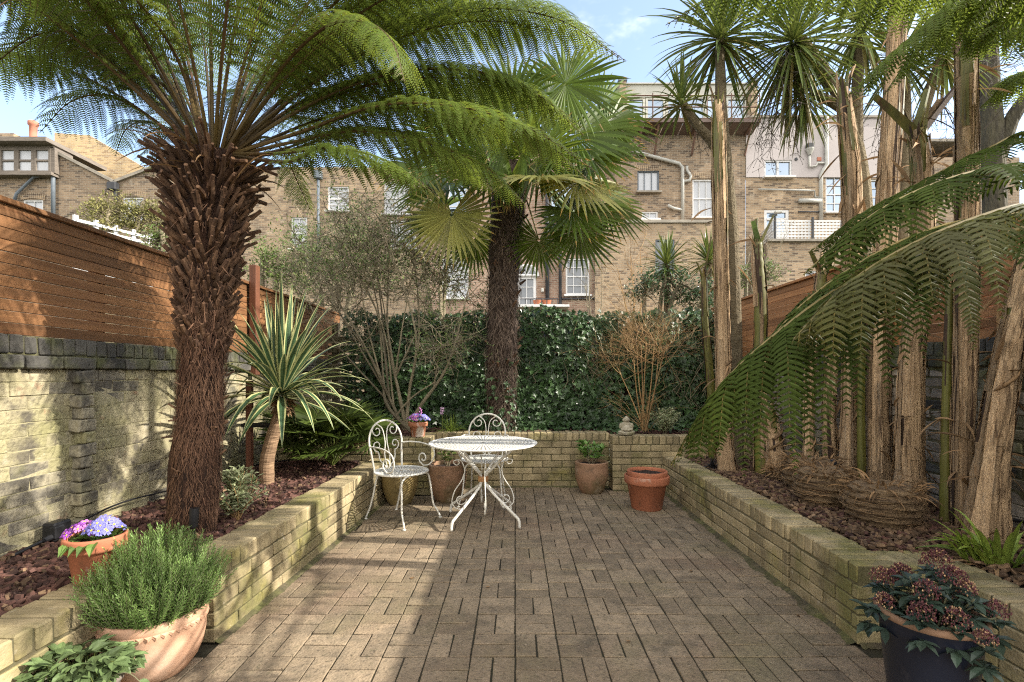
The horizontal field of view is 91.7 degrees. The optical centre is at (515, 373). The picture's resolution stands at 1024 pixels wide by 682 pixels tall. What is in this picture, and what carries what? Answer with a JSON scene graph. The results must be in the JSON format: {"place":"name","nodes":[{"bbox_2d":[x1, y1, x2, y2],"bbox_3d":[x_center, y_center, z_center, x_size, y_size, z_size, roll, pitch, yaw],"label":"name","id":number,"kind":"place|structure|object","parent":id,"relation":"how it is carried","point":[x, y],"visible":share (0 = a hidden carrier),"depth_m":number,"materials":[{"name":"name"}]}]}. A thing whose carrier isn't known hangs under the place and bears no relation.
{"place":"outdoors","nodes":[
{"label":"outdoors","id":0,"kind":"place"},
{"bbox_2d":[0,0,1023,202],"label":"sky","id":1,"kind":"structure","parent":0,"point":[619,23],"materials":[{"name":"blue"}]},
{"bbox_2d":[161,487,985,681],"bbox_3d":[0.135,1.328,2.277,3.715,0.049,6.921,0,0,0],"label":"paving","id":2,"kind":"structure","parent":0,"point":[748,645],"depth_m":2.76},
{"bbox_2d":[12,633,149,681],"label":"potted strawberry","id":3,"kind":"object","parent":2,"relation":"on","point":[116,663],"visible":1,"depth_m":1.81,"materials":[{"name":"plant"}]},
{"bbox_2d":[62,517,238,681],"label":"potted rosemary","id":4,"kind":"object","parent":2,"relation":"on","point":[153,599],"visible":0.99,"depth_m":2.07,"materials":[{"name":"plant"}]},
{"bbox_2d":[0,458,390,681],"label":"planter wall","id":5,"kind":"structure","parent":2,"relation":"on","point":[270,551],"depth_m":2.76,"materials":[{"name":"yellow brick"}]},
{"bbox_2d":[58,514,131,586],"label":"potted primula","id":6,"kind":"object","parent":5,"relation":"on","point":[83,549],"visible":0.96,"depth_m":2.13,"materials":[{"name":"ceramic"}]},
{"bbox_2d":[381,463,418,505],"bbox_3d":[-1.170,1.123,5.050,0.382,0.375,0.382,0,0,0],"label":"empty pot","id":7,"kind":"object","parent":2,"relation":"on","point":[390,486],"visible":0.51,"depth_m":4.92,"materials":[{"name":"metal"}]},
{"bbox_2d":[364,419,441,530],"bbox_3d":[-1.028,0.865,4.498,0.559,0.889,0.523,0,0,33],"label":"garden chair","id":8,"kind":"object","parent":2,"relation":"on","point":[395,471],"visible":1,"depth_m":4.52,"materials":[{"name":"white metal"}]},
{"bbox_2d":[428,444,466,502],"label":"potted shrub","id":9,"kind":"object","parent":2,"relation":"on","point":[446,476],"visible":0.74,"depth_m":5.01,"materials":[{"name":"ceramic"}]},
{"bbox_2d":[428,435,536,530],"bbox_3d":[-0.285,0.952,4.430,0.964,0.694,0.964,0,0,0],"label":"garden table","id":10,"kind":"object","parent":2,"relation":"on","point":[500,445],"visible":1,"depth_m":4.37,"materials":[{"name":"white metal"}]},
{"bbox_2d":[457,413,508,507],"bbox_3d":[-0.315,0.865,5.138,0.523,0.889,0.559,0,0,4],"label":"garden chair","id":11,"kind":"object","parent":2,"relation":"on","point":[485,457],"visible":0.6,"depth_m":5.29,"materials":[{"name":"white metal"}]},
{"bbox_2d":[275,430,752,494],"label":"planter wall","id":12,"kind":"structure","parent":2,"relation":"on","point":[549,458],"depth_m":5.75,"materials":[{"name":"yellow brick"}]},
{"bbox_2d":[407,408,430,436],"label":"potted primula","id":13,"kind":"object","parent":12,"relation":"on","point":[417,427],"visible":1,"depth_m":5.43,"materials":[{"name":"ceramic"}]},
{"bbox_2d":[618,416,634,434],"bbox_3d":[1.265,0.586,5.660,0.195,0.216,0.130,0,0,0],"label":"stone statue","id":14,"kind":"object","parent":12,"relation":"on","point":[626,426],"visible":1,"depth_m":5.63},
{"bbox_2d":[214,486,881,649],"bbox_3d":[0.270,1.300,4.052,3.460,0.020,3.386,0,0,0],"label":"moss edging","id":15,"kind":"object","parent":2,"relation":"on","point":[807,607],"visible":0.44,"depth_m":3.15,"materials":[{"name":"plant"}]},
{"bbox_2d":[575,439,608,494],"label":"potted shrub","id":16,"kind":"object","parent":2,"relation":"on","point":[591,475],"visible":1,"depth_m":5.38,"materials":[{"name":"ceramic"}]},
{"bbox_2d":[624,472,669,511],"bbox_3d":[1.285,1.147,4.860,0.430,0.325,0.430,0,0,0],"label":"terracotta pot","id":17,"kind":"object","parent":2,"relation":"on","point":[646,495],"visible":0.83,"depth_m":4.71,"materials":[{"name":"ceramic"}]},
{"bbox_2d":[627,467,667,478],"bbox_3d":[1.290,1.087,4.860,0.386,0.295,0.386,0,0,0],"label":"terracotta pot","id":18,"kind":"object","parent":17,"relation":"in","point":[648,472],"visible":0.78,"depth_m":4.83,"materials":[{"name":"ceramic"}]},
{"bbox_2d":[663,456,1023,681],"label":"planter wall","id":19,"kind":"structure","parent":2,"relation":"on","point":[820,569],"depth_m":2.81,"materials":[{"name":"yellow brick"}]},
{"bbox_2d":[849,548,1017,681],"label":"potted skimmia","id":20,"kind":"object","parent":2,"relation":"on","point":[928,629],"visible":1,"depth_m":1.71,"materials":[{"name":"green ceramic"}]},
{"bbox_2d":[969,565,1023,587],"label":"soil","id":21,"kind":"structure","parent":0,"point":[1009,573],"depth_m":2.39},
{"bbox_2d":[666,0,1023,475],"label":"tree fern","id":22,"kind":"object","parent":21,"relation":"on","point":[831,314],"visible":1,"depth_m":1.39,"materials":[{"name":"green plant"}]},
{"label":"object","id":23,"kind":"structure","parent":0,"visible":0},
{"bbox_2d":[696,237,716,458],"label":"banana plant","id":24,"kind":"object","parent":23,"relation":"on","point":[707,346],"visible":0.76,"depth_m":5.32,"materials":[{"name":"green plant"}]},
{"bbox_2d":[692,84,750,470],"bbox_3d":[1.983,-0.851,4.773,0.523,3.876,0.416,0,0,-13],"label":"banana plant","id":25,"kind":"object","parent":23,"relation":"on","point":[726,459],"visible":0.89,"depth_m":4.70,"materials":[{"name":"brown plant"}]},
{"bbox_2d":[640,0,811,465],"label":"cabbage palm","id":26,"kind":"object","parent":23,"relation":"on","point":[722,43],"visible":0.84,"depth_m":4.94,"materials":[{"name":"green plant"}]},
{"bbox_2d":[738,215,783,475],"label":"banana plant","id":27,"kind":"object","parent":23,"relation":"on","point":[760,297],"visible":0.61,"depth_m":4.56,"materials":[{"name":"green plant"}]},
{"bbox_2d":[747,397,801,474],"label":"banana plant","id":28,"kind":"object","parent":23,"relation":"on","point":[773,444],"visible":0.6,"depth_m":4.45,"materials":[{"name":"brown plant"}]},
{"bbox_2d":[781,251,838,455],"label":"banana plant","id":29,"kind":"object","parent":23,"relation":"on","point":[820,280],"visible":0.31,"depth_m":4.26,"materials":[{"name":"brown plant"}]},
{"bbox_2d":[818,350,839,459],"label":"banana plant","id":30,"kind":"object","parent":23,"relation":"on","point":[833,438],"visible":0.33,"depth_m":4.31,"materials":[{"name":"brown plant"}]},
{"bbox_2d":[815,64,877,477],"bbox_3d":[2.808,-0.752,4.229,0.452,3.718,0.564,0,0,-24],"label":"banana plant","id":31,"kind":"object","parent":23,"relation":"on","point":[852,204],"visible":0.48,"depth_m":4.16,"materials":[{"name":"brown plant"}]},
{"bbox_2d":[685,455,1023,585],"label":"bark mulch","id":32,"kind":"object","parent":23,"relation":"on","point":[870,537],"visible":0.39,"depth_m":2.95,"materials":[{"name":"wood"}]},
{"bbox_2d":[757,458,784,482],"bbox_3d":[2.346,0.841,4.333,0.465,0.202,0.446,0,0,0],"label":"banana stump","id":33,"kind":"object","parent":32,"relation":"on","point":[772,472],"visible":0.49,"depth_m":4.32,"materials":[{"name":"brown plant"}]},
{"bbox_2d":[775,447,852,490],"bbox_3d":[2.357,0.771,3.947,0.540,0.337,0.550,0,0,-28],"label":"banana stump","id":34,"kind":"object","parent":32,"relation":"on","point":[787,474],"visible":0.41,"depth_m":3.93,"materials":[{"name":"brown plant"}]},
{"bbox_2d":[781,456,868,508],"bbox_3d":[2.204,0.771,3.557,0.535,0.338,0.548,0,0,0],"label":"banana stump","id":35,"kind":"object","parent":32,"relation":"on","point":[812,482],"visible":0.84,"depth_m":3.44,"materials":[{"name":"dry straw"},{"name":"bark fibre"}]},
{"bbox_2d":[829,466,942,531],"bbox_3d":[2.263,0.772,3.109,0.536,0.337,0.566,0,0,0],"label":"banana stump","id":36,"kind":"object","parent":32,"relation":"on","point":[883,504],"visible":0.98,"depth_m":2.96,"materials":[{"name":"dry straw"},{"name":"bark fibre"}]},
{"bbox_2d":[916,508,1023,575],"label":"strap leaf clump","id":37,"kind":"object","parent":32,"relation":"on","point":[1007,552],"visible":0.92,"depth_m":2.41,"materials":[{"name":"plant"}]},
{"bbox_2d":[856,253,870,478],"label":"banana plant","id":38,"kind":"object","parent":23,"relation":"on","point":[861,451],"visible":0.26,"depth_m":3.98,"materials":[{"name":"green plant"}]},
{"bbox_2d":[850,1,908,479],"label":"banana plant","id":39,"kind":"object","parent":23,"relation":"on","point":[877,399],"visible":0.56,"depth_m":3.94,"materials":[{"name":"brown plant"}]},
{"bbox_2d":[872,86,953,510],"bbox_3d":[2.825,-0.435,3.439,0.623,3.130,0.470,0,0,0],"label":"banana plant","id":40,"kind":"object","parent":23,"relation":"on","point":[908,427],"visible":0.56,"depth_m":3.40,"materials":[{"name":"brown plant"}]},
{"bbox_2d":[898,269,953,523],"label":"banana plant","id":41,"kind":"object","parent":23,"relation":"on","point":[945,460],"visible":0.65,"depth_m":3.08,"materials":[{"name":"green plant"}]},
{"bbox_2d":[913,22,1023,525],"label":"banana plant","id":42,"kind":"object","parent":23,"relation":"on","point":[965,356],"visible":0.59,"depth_m":2.96,"materials":[{"name":"brown plant"}]},
{"bbox_2d":[930,235,1023,541],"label":"banana plant","id":43,"kind":"object","parent":23,"relation":"on","point":[987,506],"visible":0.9,"depth_m":2.80,"materials":[{"name":"brown plant"}]},
{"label":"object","id":44,"kind":"structure","parent":0,"visible":0},
{"bbox_2d":[0,459,359,616],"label":"bark mulch","id":45,"kind":"object","parent":44,"relation":"on","point":[37,572],"visible":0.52,"depth_m":3.07,"materials":[{"name":"wood"}]},
{"bbox_2d":[42,519,70,542],"bbox_3d":[-2.576,0.880,2.777,0.088,0.104,0.156,0,0,0],"label":"junction box","id":46,"kind":"object","parent":45,"relation":"on","point":[53,530],"visible":0.88,"depth_m":2.75,"materials":[{"name":"black plastic"}]},
{"bbox_2d":[73,457,308,524],"bbox_3d":[-2.499,0.865,4.102,0.284,0.041,2.475,0,0,9],"label":"cable","id":47,"kind":"object","parent":45,"relation":"on","point":[152,494],"visible":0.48,"depth_m":3.36,"materials":[{"name":"black plastic"}]},
{"bbox_2d":[189,507,199,538],"bbox_3d":[-1.756,0.816,2.721,0.051,0.166,0.049,0,0,0],"label":"garden spotlight","id":48,"kind":"object","parent":45,"relation":"on","point":[193,516],"visible":0.95,"depth_m":2.70,"materials":[{"name":"black plastic"}]},
{"bbox_2d":[219,465,268,520],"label":"variegated shrub","id":49,"kind":"object","parent":45,"relation":"on","point":[236,489],"visible":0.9,"depth_m":3.17,"materials":[{"name":"green plant"}]},
{"bbox_2d":[163,275,378,483],"bbox_3d":[-1.989,0.075,4.258,1.701,1.818,1.730,0,0,0],"label":"variegated yucca","id":50,"kind":"object","parent":45,"relation":"on","point":[282,354],"visible":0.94,"depth_m":4.11,"materials":[{"name":"green plant"}]},
{"bbox_2d":[254,399,400,465],"bbox_3d":[-1.823,0.588,4.926,1.448,0.653,1.272,0,0,-39],"label":"dwarf fan palm","id":51,"kind":"object","parent":45,"relation":"on","point":[361,422],"visible":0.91,"depth_m":4.81,"materials":[{"name":"green plant"}]},
{"bbox_2d":[246,381,253,477],"bbox_3d":[-2.323,0.560,4.350,0.048,1.000,0.048,0,0,0],"label":"plant stake","id":52,"kind":"object","parent":44,"relation":"on","point":[249,446],"visible":0.4,"depth_m":4.33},
{"bbox_2d":[0,0,624,538],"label":"tree fern","id":53,"kind":"object","parent":44,"relation":"on","point":[212,196],"visible":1,"depth_m":2.84,"materials":[{"name":"green plant"}]},
{"label":"ground","id":54,"kind":"structure","parent":0,"visible":0},
{"bbox_2d":[0,120,164,345],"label":"dark brick house","id":55,"kind":"structure","parent":54,"relation":"on","point":[57,175],"depth_m":22.00,"materials":[{"name":"brick"}]},
{"bbox_2d":[0,148,15,170],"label":"window","id":56,"kind":"structure","parent":55,"relation":"in","point":[7,155],"depth_m":21.79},
{"bbox_2d":[16,148,32,170],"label":"window","id":57,"kind":"structure","parent":55,"relation":"in","point":[24,156],"depth_m":21.78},
{"bbox_2d":[24,200,42,209],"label":"window","id":58,"kind":"structure","parent":55,"relation":"in","point":[36,203],"depth_m":22.10,"materials":[{"name":"white paint"}]},
{"bbox_2d":[33,148,50,170],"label":"window","id":59,"kind":"structure","parent":55,"relation":"in","point":[41,156],"depth_m":21.77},
{"bbox_2d":[68,184,164,342],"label":"garden hedge","id":60,"kind":"object","parent":54,"relation":"on","point":[122,212],"visible":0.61,"depth_m":7.32,"materials":[{"name":"green plant"}]},
{"bbox_2d":[126,223,170,338],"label":"garden bush","id":61,"kind":"object","parent":54,"relation":"on","point":[158,240],"visible":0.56,"depth_m":6.56,"materials":[{"name":"green plant"}]},
{"bbox_2d":[0,333,331,556],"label":"garden wall","id":62,"kind":"structure","parent":54,"relation":"on","point":[85,426],"depth_m":3.03,"materials":[{"name":"brick"}]},
{"bbox_2d":[0,195,339,358],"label":"slat fence","id":63,"kind":"object","parent":62,"relation":"on","point":[95,254],"visible":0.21,"depth_m":3.11,"materials":[{"name":"brown wood"}]},
{"bbox_2d":[72,214,154,286],"bbox_3d":[-5.724,-1.730,7.292,0.060,0.840,1.262,0,0,21],"label":"white trellis","id":64,"kind":"object","parent":63,"relation":"attached to","point":[94,223],"visible":0.12,"depth_m":7.16,"materials":[{"name":"paint"}]},
{"bbox_2d":[249,265,259,374],"bbox_3d":[-2.620,-0.540,5.000,0.070,1.100,0.080,0,0,0],"label":"fence post","id":65,"kind":"object","parent":62,"relation":"on","point":[254,286],"visible":0.72,"depth_m":4.96,"materials":[{"name":"wood"}]},
{"bbox_2d":[242,222,333,309],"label":"garden bush","id":66,"kind":"object","parent":54,"relation":"on","point":[264,259],"visible":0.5,"depth_m":7.98,"materials":[{"name":"green plant"}]},
{"bbox_2d":[165,167,429,400],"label":"yellow brick house","id":67,"kind":"structure","parent":54,"relation":"on","point":[262,221],"depth_m":22.00,"materials":[{"name":"brick"}]},
{"bbox_2d":[288,217,308,250],"bbox_3d":[-9.556,-6.187,21.962,0.868,1.501,0.285,0,0,0],"label":"window","id":68,"kind":"structure","parent":67,"relation":"in","point":[299,220],"depth_m":22.10,"materials":[{"name":"white paint"}]},
{"bbox_2d":[324,187,349,212],"bbox_3d":[-7.829,-7.716,21.962,1.094,1.161,0.285,0,0,0],"label":"window","id":69,"kind":"structure","parent":67,"relation":"in","point":[330,205],"depth_m":22.10,"materials":[{"name":"white paint"}]},
{"bbox_2d":[383,182,409,215],"bbox_3d":[-5.238,-7.744,21.962,1.293,1.501,0.285,0,0,0],"label":"window","id":70,"kind":"structure","parent":67,"relation":"in","point":[385,187],"depth_m":22.10,"materials":[{"name":"white paint"}]},
{"bbox_2d":[328,323,363,412],"bbox_3d":[0.191,0.060,7.066,5.672,1.560,0.117,0,0,0],"label":"panel fence","id":71,"kind":"object","parent":54,"relation":"on","point":[334,351],"visible":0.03,"depth_m":7.01,"materials":[{"name":"wood"}]},
{"bbox_2d":[258,182,436,400],"bbox_3d":[-2.959,-1.098,9.213,3.224,4.826,2.052,0,0,16],"label":"garden bush","id":72,"kind":"object","parent":54,"relation":"on","point":[347,298],"visible":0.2,"depth_m":9.06,"materials":[{"name":"green plant"}]},
{"bbox_2d":[384,236,487,319],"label":"garden bush","id":73,"kind":"object","parent":54,"relation":"on","point":[440,297],"visible":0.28,"depth_m":9.05,"materials":[{"name":"green plant"}]},
{"bbox_2d":[430,148,604,322],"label":"pink brick house","id":74,"kind":"structure","parent":54,"relation":"on","point":[560,289],"depth_m":20.90,"materials":[{"name":"brick"}]},
{"bbox_2d":[442,259,468,299],"bbox_3d":[-2.528,-3.979,20.862,1.290,1.726,0.285,0,0,0],"label":"window","id":75,"kind":"structure","parent":74,"relation":"in","point":[450,283],"depth_m":21.00,"materials":[{"name":"white paint"}]},
{"bbox_2d":[518,277,535,303],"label":"window","id":76,"kind":"structure","parent":74,"relation":"in","point":[528,288],"depth_m":21.00,"materials":[{"name":"white paint"}]},
{"bbox_2d":[564,258,591,296],"bbox_3d":[2.623,-4.059,20.862,1.155,1.618,0.285,0,0,0],"label":"window","id":77,"kind":"structure","parent":74,"relation":"in","point":[573,287],"depth_m":21.00,"materials":[{"name":"white paint"}]},
{"bbox_2d":[339,303,716,433],"bbox_3d":[0.304,-0.054,6.352,5.446,1.810,1.198,0,0,0],"label":"ivy hedge","id":78,"kind":"object","parent":54,"relation":"on","point":[558,391],"visible":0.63,"depth_m":6.73,"materials":[{"name":"plant"}]},
{"bbox_2d":[563,232,620,317],"bbox_3d":[1.779,-2.149,12.168,1.528,2.916,1.343,0,0,26],"label":"bare sapling","id":79,"kind":"object","parent":54,"relation":"on","point":[588,307],"visible":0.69,"depth_m":11.99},
{"bbox_2d":[588,231,661,321],"bbox_3d":[2.289,-1.757,9.442,1.858,2.421,1.500,0,0,0],"label":"bare sapling","id":80,"kind":"object","parent":54,"relation":"on","point":[632,279],"visible":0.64,"depth_m":9.50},
{"bbox_2d":[619,263,713,322],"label":"garden bush","id":81,"kind":"object","parent":54,"relation":"on","point":[694,293],"visible":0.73,"depth_m":7.90,"materials":[{"name":"plant"}]},
{"bbox_2d":[637,227,697,319],"bbox_3d":[2.527,-1.339,8.215,1.023,2.149,0.994,0,0,-23],"label":"spiky cordyline","id":82,"kind":"object","parent":54,"relation":"on","point":[667,256],"visible":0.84,"depth_m":8.14,"materials":[{"name":"green plant"}]},
{"bbox_2d":[595,78,760,336],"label":"brick house","id":83,"kind":"structure","parent":54,"relation":"on","point":[670,184],"depth_m":22.00,"materials":[{"name":"brick"}]},
{"bbox_2d":[627,97,644,117],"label":"window","id":84,"kind":"structure","parent":83,"relation":"in","point":[638,100],"depth_m":23.38,"materials":[{"name":"glass"}]},
{"bbox_2d":[636,171,661,192],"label":"window","id":85,"kind":"structure","parent":83,"relation":"in","point":[647,181],"depth_m":22.10,"materials":[{"name":"glass"}]},
{"bbox_2d":[641,212,660,219],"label":"window","id":86,"kind":"structure","parent":83,"relation":"in","point":[651,215],"depth_m":22.04,"materials":[{"name":"white paint"}]},
{"bbox_2d":[645,97,665,117],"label":"window","id":87,"kind":"structure","parent":83,"relation":"in","point":[656,101],"depth_m":23.38,"materials":[{"name":"beige paint"}]},
{"bbox_2d":[655,240,677,276],"bbox_3d":[6.204,-4.796,20.562,0.955,1.543,0.285,0,0,0],"label":"window","id":88,"kind":"structure","parent":83,"relation":"in","point":[657,242],"depth_m":20.68,"materials":[{"name":"white glass"}]},
{"bbox_2d":[691,180,711,218],"bbox_3d":[8.310,-7.730,21.962,1.094,1.756,0.285,0,0,0],"label":"window","id":89,"kind":"structure","parent":83,"relation":"in","point":[701,189],"depth_m":22.10,"materials":[{"name":"white paint"}]},
{"bbox_2d":[726,97,745,117],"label":"window","id":90,"kind":"structure","parent":83,"relation":"in","point":[728,99],"depth_m":23.38,"materials":[{"name":"glass"}]},
{"bbox_2d":[679,223,713,310],"bbox_3d":[3.192,-1.356,8.195,1.016,2.185,0.993,0,0,0],"label":"spiky cordyline","id":91,"kind":"object","parent":54,"relation":"on","point":[703,251],"visible":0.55,"depth_m":8.16,"materials":[{"name":"green plant"}]},
{"bbox_2d":[740,254,790,351],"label":"garden bush","id":92,"kind":"object","parent":54,"relation":"on","point":[744,281],"visible":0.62,"depth_m":9.72,"materials":[{"name":"green plant"}]},
{"bbox_2d":[740,208,809,296],"bbox_3d":[5.463,-2.255,10.981,1.897,2.682,1.414,0,0,0],"label":"bare sapling","id":93,"kind":"object","parent":54,"relation":"on","point":[767,252],"visible":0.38,"depth_m":10.99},
{"bbox_2d":[745,115,880,312],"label":"rendered house","id":94,"kind":"structure","parent":54,"relation":"on","point":[794,191],"depth_m":21.97,"materials":[{"name":"white paint"}]},
{"bbox_2d":[764,210,788,237],"bbox_3d":[11.566,-6.257,22.055,1.104,2.039,0.100,0,0,0],"label":"door","id":95,"kind":"structure","parent":94,"relation":"in","point":[768,214],"depth_m":22.04,"materials":[{"name":"white paint"}]},
{"bbox_2d":[762,160,795,178],"bbox_3d":[11.623,-9.046,21.932,1.377,0.821,0.285,0,0,0],"label":"window","id":96,"kind":"structure","parent":94,"relation":"in","point":[785,166],"depth_m":22.03,"materials":[{"name":"glass"}]},
{"bbox_2d":[824,177,840,213],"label":"window","id":97,"kind":"structure","parent":94,"relation":"in","point":[833,199],"depth_m":22.10,"materials":[{"name":"glass"}]},
{"bbox_2d":[706,0,941,255],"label":"cabbage palm","id":98,"kind":"object","parent":54,"relation":"on","point":[793,81],"visible":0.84,"depth_m":5.04,"materials":[{"name":"green plant"}]},
{"bbox_2d":[743,337,1023,530],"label":"garden wall","id":99,"kind":"structure","parent":54,"relation":"on","point":[934,370],"depth_m":3.55,"materials":[{"name":"grey brick"}]},
{"bbox_2d":[711,212,1021,356],"bbox_3d":[3.041,-0.605,3.200,0.109,0.800,8.798,0,0,0],"label":"slat fence","id":100,"kind":"object","parent":99,"relation":"on","point":[788,293],"visible":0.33,"depth_m":5.17,"materials":[{"name":"brown wood"}]},
{"bbox_2d":[825,0,1023,240],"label":"cabbage palm","id":101,"kind":"object","parent":54,"relation":"on","point":[938,76],"visible":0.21,"depth_m":5.35,"materials":[{"name":"green plant"}]},
{"bbox_2d":[870,32,1023,327],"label":"bare tree","id":102,"kind":"object","parent":54,"relation":"on","point":[996,126],"visible":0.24,"depth_m":8.38,"materials":[{"name":"brown plant"}]},
{"bbox_2d":[931,138,1019,333],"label":"brick house","id":103,"kind":"structure","parent":54,"relation":"on","point":[1014,198],"depth_m":23.90,"materials":[{"name":"brick"}]},
{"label":"back soil","id":104,"kind":"structure","parent":0,"visible":0},
{"bbox_2d":[436,407,467,432],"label":"grass tuft","id":105,"kind":"object","parent":104,"relation":"on","point":[452,427],"visible":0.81,"depth_m":5.95,"materials":[{"name":"green plant"}]},
{"bbox_2d":[369,40,660,430],"bbox_3d":[0.057,-1.687,6.075,3.699,5.149,2.564,0,0,0],"label":"fan palm","id":106,"kind":"object","parent":104,"relation":"on","point":[574,97],"visible":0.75,"depth_m":5.96,"materials":[{"name":"green plant"}]},
{"bbox_2d":[478,349,522,430],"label":"ivy vine","id":107,"kind":"object","parent":106,"relation":"attached to","point":[486,417],"visible":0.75,"depth_m":6.07,"materials":[{"name":"plant"}]},
{"bbox_2d":[301,427,746,436],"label":"bark mulch","id":108,"kind":"object","parent":104,"relation":"on","point":[434,429],"visible":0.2,"depth_m":6.23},
{"bbox_2d":[257,167,529,431],"bbox_3d":[-1.554,-1.036,6.313,3.539,3.609,1.928,0,0,0],"label":"bare shrub","id":109,"kind":"object","parent":108,"relation":"on","point":[362,256],"visible":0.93,"depth_m":6.23,"materials":[{"name":"green plant"}]},
{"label":"back soil","id":110,"kind":"structure","parent":0,"visible":0},
{"bbox_2d":[563,275,714,432],"bbox_3d":[1.678,-0.324,6.227,1.882,2.154,1.708,0,0,42],"label":"orange stemmed shrub","id":111,"kind":"object","parent":110,"relation":"on","point":[643,424],"visible":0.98,"depth_m":6.26,"materials":[{"name":"plant"}]},
{"bbox_2d":[650,407,680,432],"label":"variegated shrub","id":112,"kind":"object","parent":110,"relation":"on","point":[663,423],"visible":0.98,"depth_m":5.96,"materials":[{"name":"green plant"}]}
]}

